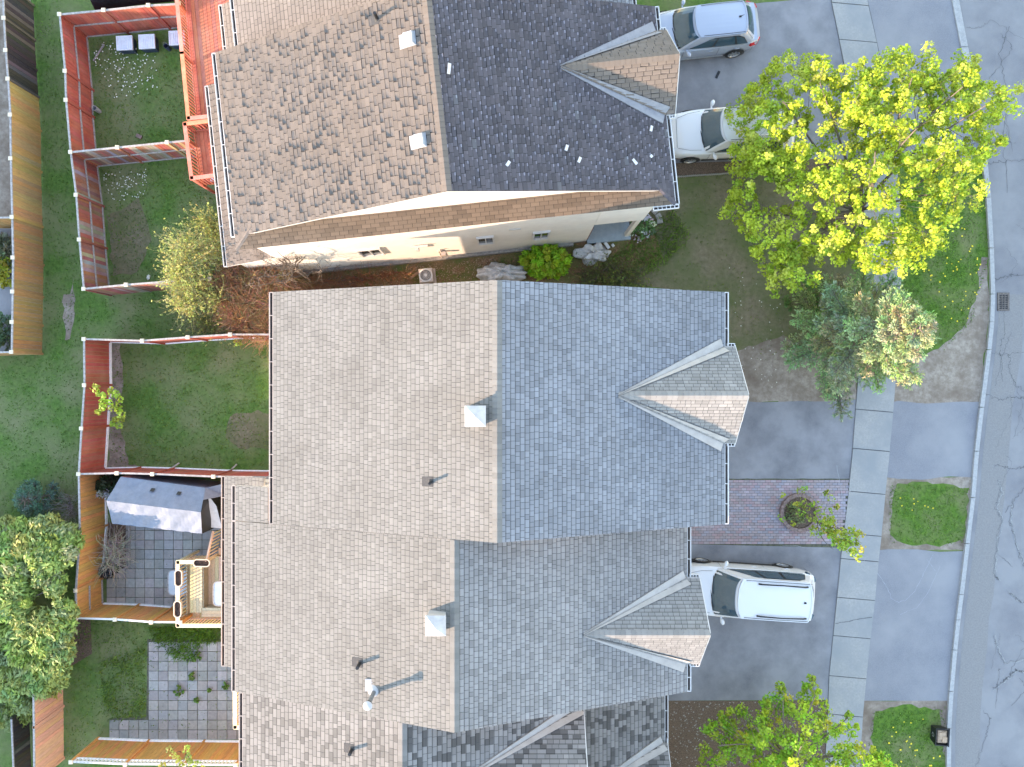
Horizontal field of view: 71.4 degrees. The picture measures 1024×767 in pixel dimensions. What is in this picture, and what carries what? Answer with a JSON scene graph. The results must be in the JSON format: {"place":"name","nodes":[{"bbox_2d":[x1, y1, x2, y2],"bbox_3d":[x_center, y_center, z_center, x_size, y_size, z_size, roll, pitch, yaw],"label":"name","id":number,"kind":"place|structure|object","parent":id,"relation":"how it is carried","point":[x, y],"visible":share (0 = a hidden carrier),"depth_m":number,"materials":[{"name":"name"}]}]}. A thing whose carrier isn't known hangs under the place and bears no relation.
{"place":"outdoors","nodes":[
{"label":"outdoors","id":0,"kind":"place"},
{"bbox_2d":[0,228,38,350],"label":"patio paving","id":1,"kind":"structure","parent":0,"point":[5,300],"depth_m":28.00,"materials":[{"name":"stone"}]},
{"bbox_2d":[0,256,16,288],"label":"leafy shrub","id":2,"kind":"object","parent":1,"relation":"on","point":[4,275],"visible":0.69,"depth_m":27.41,"materials":[{"name":"green plant"}]},
{"bbox_2d":[0,311,20,350],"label":"leafy shrub","id":3,"kind":"object","parent":1,"relation":"on","point":[7,331],"visible":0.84,"depth_m":27.54,"materials":[{"name":"green plant"}]},
{"bbox_2d":[0,0,232,644],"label":"grass","id":4,"kind":"structure","parent":0,"point":[62,332],"depth_m":27.98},
{"bbox_2d":[91,31,189,146],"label":"grass","id":5,"kind":"structure","parent":0,"point":[134,90],"depth_m":27.98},
{"bbox_2d":[107,513,220,605],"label":"patio paving","id":6,"kind":"structure","parent":0,"point":[147,582],"depth_m":27.97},
{"bbox_2d":[168,570,185,595],"bbox_3d":[-12.798,7.629,27.646,0.780,0.710,0.980,0,90,0],"label":"patio table","id":7,"kind":"object","parent":6,"relation":"on","point":[171,588],"visible":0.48,"depth_m":27.30,"materials":[{"name":"white plastic"}]},
{"bbox_2d":[109,639,238,739],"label":"patio paving","id":8,"kind":"structure","parent":0,"point":[164,676],"depth_m":27.97,"materials":[{"name":"stone"}]},
{"bbox_2d":[0,0,989,766],"bbox_3d":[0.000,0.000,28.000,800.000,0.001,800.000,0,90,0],"label":"ground","id":9,"kind":"structure","parent":0,"point":[14,372],"depth_m":28.00,"materials":[{"name":"plant"}]},
{"bbox_2d":[0,231,24,268],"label":"shrub","id":10,"kind":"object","parent":9,"relation":"on","point":[5,245],"depth_m":27.42,"materials":[{"name":"green plant"}]},
{"bbox_2d":[0,0,35,216],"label":"patio","id":11,"kind":"structure","parent":9,"relation":"on","point":[5,201],"depth_m":28.00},
{"bbox_2d":[1,0,39,97],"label":"fence","id":12,"kind":"object","parent":9,"relation":"on","point":[17,17],"visible":1,"depth_m":27.09,"materials":[{"name":"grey wood"}]},
{"bbox_2d":[10,713,30,766],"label":"fence","id":13,"kind":"object","parent":9,"relation":"on","point":[20,745],"visible":0.85,"depth_m":27.39,"materials":[{"name":"grey wood"}]},
{"bbox_2d":[7,81,43,227],"bbox_3d":[-18.482,-8.651,27.110,0.164,1.780,5.170,-1,90,0],"label":"fence","id":14,"kind":"object","parent":9,"relation":"on","point":[24,116],"visible":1,"depth_m":27.04,"materials":[{"name":"brown wood"}]},
{"bbox_2d":[9,219,44,354],"bbox_3d":[-18.418,-3.616,27.110,0.158,1.780,5.047,1,90,0],"label":"fence","id":15,"kind":"object","parent":9,"relation":"on","point":[19,255],"visible":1,"depth_m":27.03,"materials":[{"name":"brown wood"}]},
{"bbox_2d":[11,478,66,517],"bbox_3d":[-18.151,4.415,27.173,1.904,1.656,1.682,0,90,0],"label":"spruce tree","id":16,"kind":"object","parent":9,"relation":"on","point":[28,490],"visible":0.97,"depth_m":27.03,"materials":[{"name":"green plant"}]},
{"bbox_2d":[0,512,85,732],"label":"deciduous tree","id":17,"kind":"object","parent":9,"relation":"on","point":[38,647],"visible":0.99,"depth_m":25.52,"materials":[{"name":"green plant"}]},
{"bbox_2d":[32,690,64,766],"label":"fence","id":18,"kind":"object","parent":9,"relation":"on","point":[48,744],"visible":0.81,"depth_m":27.05,"materials":[{"name":"brown wood"}]},
{"bbox_2d":[44,486,78,528],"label":"bare shrub","id":19,"kind":"object","parent":9,"relation":"on","point":[68,508],"visible":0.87,"depth_m":27.39,"materials":[{"name":"grey plant"}]},
{"bbox_2d":[62,277,74,339],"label":"bare dirt","id":20,"kind":"structure","parent":9,"relation":"on","point":[69,312],"depth_m":28.00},
{"bbox_2d":[59,16,96,150],"bbox_3d":[-16.431,-11.047,27.080,0.180,1.840,5.083,-4,90,0],"label":"fence","id":21,"kind":"object","parent":9,"relation":"on","point":[78,98],"visible":0.94,"depth_m":27.00,"materials":[{"name":"red wood"}]},
{"bbox_2d":[69,619,91,665],"bbox_3d":[-16.944,10.068,27.996,0.905,0.001,2.171,0,90,0],"label":"mulch bed","id":22,"kind":"object","parent":9,"relation":"on","point":[87,651],"visible":0.4,"depth_m":28.00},
{"bbox_2d":[75,579,102,614],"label":"fence","id":23,"kind":"object","parent":9,"relation":"on","point":[89,597],"visible":0.78,"depth_m":27.06,"materials":[{"name":"brown wood"}]},
{"bbox_2d":[70,154,109,287],"bbox_3d":[-15.967,-6.001,27.080,0.175,1.840,5.056,-5,90,0],"label":"fence","id":24,"kind":"object","parent":9,"relation":"on","point":[87,188],"visible":0.97,"depth_m":27.02,"materials":[{"name":"red wood"}]},
{"bbox_2d":[73,474,107,592],"bbox_3d":[-15.939,5.510,27.080,0.225,1.840,4.362,2,90,0],"label":"fence","id":25,"kind":"object","parent":9,"relation":"on","point":[92,532],"visible":0.76,"depth_m":26.96,"materials":[{"name":"brown wood"}]},
{"bbox_2d":[78,341,112,471],"bbox_3d":[-15.785,0.849,27.080,0.190,1.840,4.970,2,90,0],"label":"fence","id":26,"kind":"object","parent":9,"relation":"on","point":[92,370],"visible":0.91,"depth_m":27.01,"materials":[{"name":"red wood"}]},
{"bbox_2d":[93,474,123,492],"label":"leafy shrub","id":27,"kind":"object","parent":9,"relation":"on","point":[111,480],"visible":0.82,"depth_m":27.42,"materials":[{"name":"green plant"}]},
{"bbox_2d":[94,522,127,568],"bbox_3d":[-15.704,6.450,27.994,1.393,0.001,2.171,0,90,0],"label":"mulch bed","id":28,"kind":"object","parent":9,"relation":"on","point":[123,528],"visible":0.17,"depth_m":27.99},
{"bbox_2d":[89,514,143,589],"bbox_3d":[-15.416,6.647,27.510,2.519,2.361,2.499,45,90,0],"label":"bare shrub","id":29,"kind":"object","parent":28,"relation":"on","point":[117,547],"visible":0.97,"depth_m":27.40,"materials":[{"name":"grey plant"}]},
{"bbox_2d":[57,1,185,38],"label":"fence","id":30,"kind":"object","parent":9,"relation":"on","point":[148,17],"visible":0.92,"depth_m":26.98,"materials":[{"name":"red wood"}]},
{"bbox_2d":[107,343,137,466],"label":"bare dirt","id":31,"kind":"structure","parent":9,"relation":"on","point":[114,459],"depth_m":28.00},
{"bbox_2d":[90,383,125,428],"bbox_3d":[-14.863,0.869,26.797,1.108,2.431,1.657,12,90,0],"label":"maple sapling","id":32,"kind":"object","parent":31,"relation":"on","point":[117,408],"visible":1,"depth_m":26.17,"materials":[{"name":"green plant"}]},
{"bbox_2d":[97,647,147,723],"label":"grass","id":33,"kind":"structure","parent":9,"relation":"on","point":[114,690],"depth_m":27.95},
{"bbox_2d":[116,35,136,53],"bbox_3d":[-14.996,-13.179,27.782,0.620,0.435,0.550,-3,90,0],"label":"storage bin","id":34,"kind":"object","parent":9,"relation":"on","point":[126,44],"visible":1,"depth_m":27.59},
{"bbox_2d":[106,198,151,275],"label":"bare dirt","id":35,"kind":"structure","parent":9,"relation":"on","point":[138,252],"depth_m":28.00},
{"bbox_2d":[68,138,195,167],"bbox_3d":[-14.079,-8.729,27.080,4.494,1.840,0.160,-6,90,0],"label":"fence","id":36,"kind":"object","parent":9,"relation":"on","point":[138,153],"visible":0.92,"depth_m":26.97,"materials":[{"name":"red wood"}]},
{"bbox_2d":[76,602,192,624],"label":"fence","id":37,"kind":"object","parent":9,"relation":"on","point":[140,612],"visible":0.86,"depth_m":26.95,"materials":[{"name":"brown wood"}]},
{"bbox_2d":[90,0,184,9],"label":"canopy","id":38,"kind":"object","parent":9,"relation":"on","point":[100,4],"visible":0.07,"depth_m":26.57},
{"bbox_2d":[63,619,219,765],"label":"grass","id":39,"kind":"structure","parent":9,"relation":"on","point":[102,682],"depth_m":27.98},
{"bbox_2d":[138,34,158,52],"bbox_3d":[-14.132,-13.232,27.782,0.620,0.435,0.550,-3,90,0],"label":"storage bin","id":40,"kind":"object","parent":9,"relation":"on","point":[148,43],"visible":1,"depth_m":27.59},
{"bbox_2d":[69,737,238,766],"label":"fence","id":41,"kind":"object","parent":9,"relation":"on","point":[127,751],"visible":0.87,"depth_m":27.07,"materials":[{"name":"brown wood"}]},
{"bbox_2d":[81,277,226,295],"bbox_3d":[-13.440,-3.681,27.080,4.798,1.840,0.177,-5,90,0],"label":"fence","id":42,"kind":"object","parent":9,"relation":"on","point":[124,288],"visible":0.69,"depth_m":26.78,"materials":[{"name":"red wood"}]},
{"bbox_2d":[100,159,220,280],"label":"grass","id":43,"kind":"structure","parent":9,"relation":"on","point":[149,214],"depth_m":27.98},
{"bbox_2d":[106,474,220,533],"bbox_3d":[-12.659,4.439,26.818,3.932,2.355,1.921,6,90,0],"label":"tarp shelter","id":44,"kind":"object","parent":9,"relation":"on","point":[133,499],"visible":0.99,"depth_m":26.07,"materials":[{"name":"fabric"}]},
{"bbox_2d":[76,466,268,478],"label":"fence","id":45,"kind":"object","parent":9,"relation":"on","point":[179,471],"visible":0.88,"depth_m":27.05,"materials":[{"name":"red wood"}]},
{"bbox_2d":[81,332,268,344],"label":"fence","id":46,"kind":"object","parent":9,"relation":"on","point":[186,339],"visible":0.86,"depth_m":26.83,"materials":[{"name":"red wood"}]},
{"bbox_2d":[168,30,188,48],"bbox_3d":[-12.965,-13.375,27.782,0.620,0.435,0.550,-3,90,0],"label":"storage bin","id":47,"kind":"object","parent":9,"relation":"on","point":[173,40],"visible":0.62,"depth_m":27.59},
{"bbox_2d":[158,744,205,766],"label":"maple sapling","id":48,"kind":"object","parent":9,"relation":"on","point":[187,758],"visible":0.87,"depth_m":25.49,"materials":[{"name":"yellow plant"}]},
{"bbox_2d":[146,625,220,664],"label":"grass","id":49,"kind":"structure","parent":9,"relation":"on","point":[180,642],"depth_m":27.92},
{"bbox_2d":[110,341,268,469],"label":"grass","id":50,"kind":"structure","parent":9,"relation":"on","point":[188,404],"depth_m":27.98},
{"bbox_2d":[147,197,237,346],"bbox_3d":[-11.700,-4.196,26.245,3.512,3.897,5.630,0,90,0],"label":"budding shrub","id":51,"kind":"object","parent":9,"relation":"on","point":[180,276],"visible":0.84,"depth_m":25.96,"materials":[{"name":"green plant"}]},
{"bbox_2d":[176,529,220,627],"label":"deck","id":52,"kind":"structure","parent":9,"relation":"on","point":[199,604],"depth_m":26.71,"materials":[{"name":"brown wood"}]},
{"bbox_2d":[173,600,182,617],"bbox_3d":[-12.289,8.294,26.280,0.299,0.220,0.636,0,90,0],"label":"planter","id":53,"kind":"object","parent":52,"relation":"on","point":[177,609],"visible":1,"depth_m":26.22,"materials":[{"name":"plastic"}]},
{"bbox_2d":[213,581,220,605],"bbox_3d":[-10.696,7.781,26.736,0.750,0.730,0.930,0,90,0],"label":"patio table","id":54,"kind":"object","parent":52,"relation":"on","point":[216,593],"visible":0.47,"depth_m":26.38,"materials":[{"name":"white plastic"}]},
{"bbox_2d":[182,119,215,193],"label":"deck","id":55,"kind":"structure","parent":9,"relation":"on","point":[203,156],"depth_m":26.73,"materials":[{"name":"red wood"}]},
{"bbox_2d":[175,0,228,129],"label":"deck","id":56,"kind":"structure","parent":9,"relation":"on","point":[202,27],"depth_m":26.85,"materials":[{"name":"red wood"}]},
{"bbox_2d":[233,692,238,729],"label":"deck","id":57,"kind":"structure","parent":9,"relation":"on","point":[235,715],"depth_m":26.18,"materials":[{"name":"brown wood"}]},
{"bbox_2d":[226,410,268,449],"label":"bare dirt","id":58,"kind":"structure","parent":9,"relation":"on","point":[261,422],"depth_m":28.00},
{"bbox_2d":[218,0,636,49],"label":"townhouse","id":59,"kind":"structure","parent":9,"relation":"on","point":[242,21],"depth_m":22.61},
{"bbox_2d":[206,231,662,320],"bbox_3d":[-3.064,-4.189,27.995,18.063,0.001,2.981,-2,90,0],"label":"planting bed","id":60,"kind":"object","parent":9,"relation":"on","point":[508,257],"visible":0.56,"depth_m":28.00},
{"bbox_2d":[197,259,316,360],"bbox_3d":[-9.382,-3.016,26.892,4.396,2.894,4.356,0,90,0],"label":"bare shrub","id":61,"kind":"object","parent":60,"relation":"on","point":[242,318],"visible":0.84,"depth_m":26.40,"materials":[{"name":"brown plant"}]},
{"bbox_2d":[239,248,331,296],"bbox_3d":[-7.967,-4.068,25.505,2.868,5.007,2.370,0,90,0],"label":"bare tree","id":62,"kind":"object","parent":60,"relation":"on","point":[290,267],"visible":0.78,"depth_m":25.02,"materials":[{"name":"brown plant"}]},
{"bbox_2d":[291,258,421,289],"bbox_3d":[-6.106,-4.019,27.559,5.520,1.914,2.110,0,90,0],"label":"bare shrub","id":63,"kind":"object","parent":60,"relation":"on","point":[358,279],"visible":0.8,"depth_m":27.60,"materials":[{"name":"brown plant"}]},
{"bbox_2d":[296,257,495,290],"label":"leaf litter","id":64,"kind":"object","parent":60,"relation":"on","point":[433,267],"visible":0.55,"depth_m":27.96,"materials":[{"name":"plant"}]},
{"bbox_2d":[418,268,436,283],"bbox_3d":[-3.308,-4.154,27.645,0.660,0.710,0.660,-6,90,0],"label":"air conditioner","id":65,"kind":"object","parent":60,"relation":"on","point":[427,275],"visible":0.99,"depth_m":27.33,"materials":[{"name":"metal"}]},
{"bbox_2d":[476,262,526,280],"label":"rocks","id":66,"kind":"object","parent":60,"relation":"on","point":[497,271],"visible":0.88,"depth_m":27.40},
{"bbox_2d":[517,243,572,280],"bbox_3d":[1.302,-4.736,27.402,2.197,1.221,1.530,0,90,0],"label":"cedar shrub","id":67,"kind":"object","parent":60,"relation":"on","point":[548,261],"visible":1,"depth_m":27.26,"materials":[{"name":"green plant"}]},
{"bbox_2d":[573,242,610,265],"bbox_3d":[3.139,-5.050,27.775,1.505,0.450,0.813,-14,90,0],"label":"rock","id":68,"kind":"object","parent":60,"relation":"on","point":[595,251],"visible":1,"depth_m":27.70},
{"bbox_2d":[568,240,655,287],"bbox_3d":[3.838,-4.268,27.747,3.770,1.902,2.523,0,90,0],"label":"budding shrub","id":69,"kind":"object","parent":60,"relation":"on","point":[622,277],"visible":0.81,"depth_m":27.66,"materials":[{"name":"green plant"}]},
{"bbox_2d":[585,209,689,281],"bbox_3d":[4.958,-4.884,27.872,4.828,0.244,1.906,-37,90,0],"label":"ground cover","id":70,"kind":"object","parent":60,"relation":"on","point":[662,246],"visible":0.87,"depth_m":27.94,"materials":[{"name":"green plant"}]},
{"bbox_2d":[204,0,679,273],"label":"townhouse","id":71,"kind":"structure","parent":9,"relation":"on","point":[373,133],"depth_m":21.53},
{"bbox_2d":[355,247,385,257],"bbox_3d":[-5.048,-4.686,25.500,0.850,1.200,0.082,-6,90,0],"label":"window","id":72,"kind":"structure","parent":71,"relation":"in","point":[377,251],"depth_m":25.52,"materials":[{"name":"white glass"}]},
{"bbox_2d":[532,230,550,240],"bbox_3d":[1.049,-5.326,25.650,0.620,1.150,0.082,-6,90,0],"label":"window","id":73,"kind":"structure","parent":71,"relation":"in","point":[540,235],"depth_m":25.68,"materials":[{"name":"white glass"}]},
{"bbox_2d":[239,693,670,766],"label":"townhouse","id":74,"kind":"structure","parent":9,"relation":"on","point":[276,733],"depth_m":22.27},
{"bbox_2d":[221,476,710,732],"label":"townhouse","id":75,"kind":"structure","parent":9,"relation":"on","point":[451,635],"depth_m":21.75,"materials":[{"name":"tile"}]},
{"bbox_2d":[269,280,748,542],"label":"townhouse","id":76,"kind":"structure","parent":9,"relation":"on","point":[496,411],"depth_m":21.18,"materials":[{"name":"grey"}]},
{"bbox_2d":[668,701,827,766],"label":"mulch bed","id":77,"kind":"object","parent":9,"relation":"on","point":[685,735],"visible":0.29,"depth_m":27.99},
{"bbox_2d":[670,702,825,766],"bbox_3d":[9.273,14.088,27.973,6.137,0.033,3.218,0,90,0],"label":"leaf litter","id":78,"kind":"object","parent":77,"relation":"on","point":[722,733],"visible":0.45,"depth_m":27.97,"materials":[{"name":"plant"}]},
{"bbox_2d":[696,673,900,766],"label":"maple tree","id":79,"kind":"object","parent":77,"relation":"on","point":[779,755],"visible":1,"depth_m":25.13,"materials":[{"name":"green plant"}]},
{"bbox_2d":[860,701,946,766],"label":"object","id":80,"kind":"structure","parent":9,"relation":"on","point":[870,708],"depth_m":28.00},
{"bbox_2d":[870,704,945,766],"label":"boulevard grass","id":81,"kind":"structure","parent":80,"relation":"on","point":[894,713],"depth_m":27.99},
{"bbox_2d":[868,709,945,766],"bbox_3d":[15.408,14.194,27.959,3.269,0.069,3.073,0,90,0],"label":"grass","id":82,"kind":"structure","parent":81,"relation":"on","point":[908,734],"depth_m":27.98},
{"bbox_2d":[930,725,949,746],"bbox_3d":[16.652,13.688,27.777,0.532,0.445,0.700,3,90,0],"label":"recycling bin","id":83,"kind":"object","parent":81,"relation":"on","point":[939,735],"visible":1,"depth_m":27.62,"materials":[{"name":"black plastic"}]},
{"bbox_2d":[864,549,962,700],"bbox_3d":[15.807,9.482,27.990,4.010,0.004,5.949,0,90,0],"label":"driveway apron","id":84,"kind":"object","parent":9,"relation":"on","point":[913,623],"visible":1,"depth_m":27.99,"materials":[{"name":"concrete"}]},
{"bbox_2d":[868,0,978,160],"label":"driveway apron","id":85,"kind":"object","parent":9,"relation":"on","point":[914,24],"visible":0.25,"depth_m":27.99,"materials":[{"name":"concrete"}]},
{"bbox_2d":[880,477,970,549],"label":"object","id":86,"kind":"structure","parent":9,"relation":"on","point":[886,536],"depth_m":28.00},
{"bbox_2d":[890,481,968,546],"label":"boulevard grass","id":87,"kind":"structure","parent":86,"relation":"on","point":[918,495],"depth_m":27.99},
{"bbox_2d":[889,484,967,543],"bbox_3d":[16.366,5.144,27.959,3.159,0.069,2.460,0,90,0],"label":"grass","id":88,"kind":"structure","parent":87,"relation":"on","point":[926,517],"depth_m":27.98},
{"bbox_2d":[887,401,980,479],"bbox_3d":[16.579,2.228,27.992,3.715,0.001,3.102,0,90,0],"label":"driveway apron","id":89,"kind":"object","parent":9,"relation":"on","point":[932,440],"visible":1,"depth_m":27.99,"materials":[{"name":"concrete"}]},
{"bbox_2d":[898,161,988,353],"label":"boulevard grass","id":90,"kind":"structure","parent":9,"relation":"on","point":[962,249],"depth_m":28.00,"materials":[{"name":"plant"}]},
{"bbox_2d":[894,257,989,403],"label":"bare dirt","id":91,"kind":"structure","parent":90,"relation":"on","point":[953,371],"depth_m":27.99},
{"bbox_2d":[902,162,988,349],"bbox_3d":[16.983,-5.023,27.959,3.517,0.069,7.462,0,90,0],"label":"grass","id":92,"kind":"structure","parent":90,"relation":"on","point":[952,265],"depth_m":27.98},
{"bbox_2d":[945,0,994,766],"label":"kerb","id":93,"kind":"structure","parent":9,"relation":"on","point":[963,43],"depth_m":27.90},
{"bbox_2d":[610,163,863,389],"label":"front lawn","id":94,"kind":"structure","parent":0,"point":[709,256],"depth_m":28.00,"materials":[{"name":"plant"}]},
{"bbox_2d":[628,214,656,242],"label":"leafy shrub","id":95,"kind":"object","parent":94,"relation":"on","point":[646,220],"visible":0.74,"depth_m":27.61,"materials":[{"name":"green plant"}]},
{"bbox_2d":[676,159,856,174],"bbox_3d":[9.741,-8.502,27.989,7.614,0.001,0.506,-2,90,0],"label":"mulch bed","id":96,"kind":"object","parent":94,"relation":"on","point":[699,168],"depth_m":27.99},
{"bbox_2d":[737,335,858,401],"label":"bare dirt","id":97,"kind":"structure","parent":94,"relation":"on","point":[766,375],"depth_m":27.99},
{"bbox_2d":[782,278,854,319],"bbox_3d":[12.031,-3.303,27.520,2.661,0.986,2.010,-36,90,0],"label":"leafy shrub","id":98,"kind":"object","parent":94,"relation":"on","point":[788,304],"visible":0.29,"depth_m":27.59,"materials":[{"name":"green plant"}]},
{"bbox_2d":[781,261,940,421],"bbox_3d":[12.612,-1.807,24.626,5.838,6.749,5.195,-37,90,0],"label":"spruce tree","id":99,"kind":"object","parent":94,"relation":"on","point":[895,329],"visible":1,"depth_m":24.37,"materials":[{"name":"green plant"}]},
{"bbox_2d":[717,41,1023,298],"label":"maple tree","id":100,"kind":"object","parent":94,"relation":"on","point":[869,111],"visible":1,"depth_m":23.36,"materials":[{"name":"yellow plant"}]},
{"bbox_2d":[668,544,841,700],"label":"driveway","id":101,"kind":"structure","parent":0,"point":[746,659],"depth_m":27.99,"materials":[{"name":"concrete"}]},
{"bbox_2d":[691,558,815,624],"bbox_3d":[8.944,7.900,27.073,5.174,1.864,2.427,0,90,0],"label":"parked car","id":102,"kind":"object","parent":101,"relation":"on","point":[781,592],"visible":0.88,"depth_m":26.36,"materials":[{"name":"white metal"}]},
{"bbox_2d":[670,0,858,162],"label":"driveway","id":103,"kind":"structure","parent":0,"point":[799,28],"depth_m":27.99,"materials":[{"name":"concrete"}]},
{"bbox_2d":[660,0,759,59],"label":"parked car","id":104,"kind":"object","parent":103,"relation":"on","point":[730,28],"visible":0.79,"depth_m":26.76,"materials":[{"name":"silver metal"}]},
{"bbox_2d":[669,100,793,163],"bbox_3d":[8.347,-9.592,27.133,4.796,1.744,2.290,0,90,0],"label":"parked car","id":105,"kind":"object","parent":103,"relation":"on","point":[707,134],"visible":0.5,"depth_m":26.96,"materials":[{"name":"white metal"}]},
{"bbox_2d":[691,479,850,547],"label":"brick paving","id":106,"kind":"structure","parent":0,"point":[754,507],"depth_m":27.98,"materials":[{"name":"brick"}]},
{"bbox_2d":[779,493,818,531],"bbox_3d":[11.245,5.057,27.915,1.520,0.170,1.510,0,90,0],"label":"ring planter","id":107,"kind":"object","parent":106,"relation":"on","point":[801,527],"visible":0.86,"depth_m":27.91,"materials":[{"name":"concrete"}]},
{"bbox_2d":[784,502,807,525],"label":"leafy shrub","id":108,"kind":"object","parent":107,"relation":"in","point":[794,512],"visible":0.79,"depth_m":27.75,"materials":[{"name":"green plant"}]},
{"bbox_2d":[778,486,865,562],"bbox_3d":[11.212,4.687,25.802,2.265,4.405,2.002,27,90,0],"label":"maple sapling","id":109,"kind":"object","parent":107,"relation":"in","point":[845,543],"visible":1,"depth_m":25.32,"materials":[{"name":"green plant"}]},
{"bbox_2d":[729,399,855,478],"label":"driveway","id":110,"kind":"structure","parent":0,"point":[797,440],"depth_m":27.99,"materials":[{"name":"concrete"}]},
{"bbox_2d":[825,0,900,766],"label":"sidewalk","id":111,"kind":"structure","parent":0,"point":[855,599],"depth_m":27.97,"materials":[{"name":"concrete"}]},
{"bbox_2d":[951,0,1023,766],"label":"road","id":112,"kind":"structure","parent":0,"point":[987,728],"depth_m":28.00,"materials":[{"name":"asphalt"}]},
{"bbox_2d":[997,293,1009,310],"bbox_3d":[19.289,-3.210,27.983,0.480,0.026,0.720,0,90,0],"label":"storm drain","id":113,"kind":"object","parent":112,"relation":"on","point":[1003,301],"visible":1,"depth_m":27.97,"materials":[{"name":"metal"}]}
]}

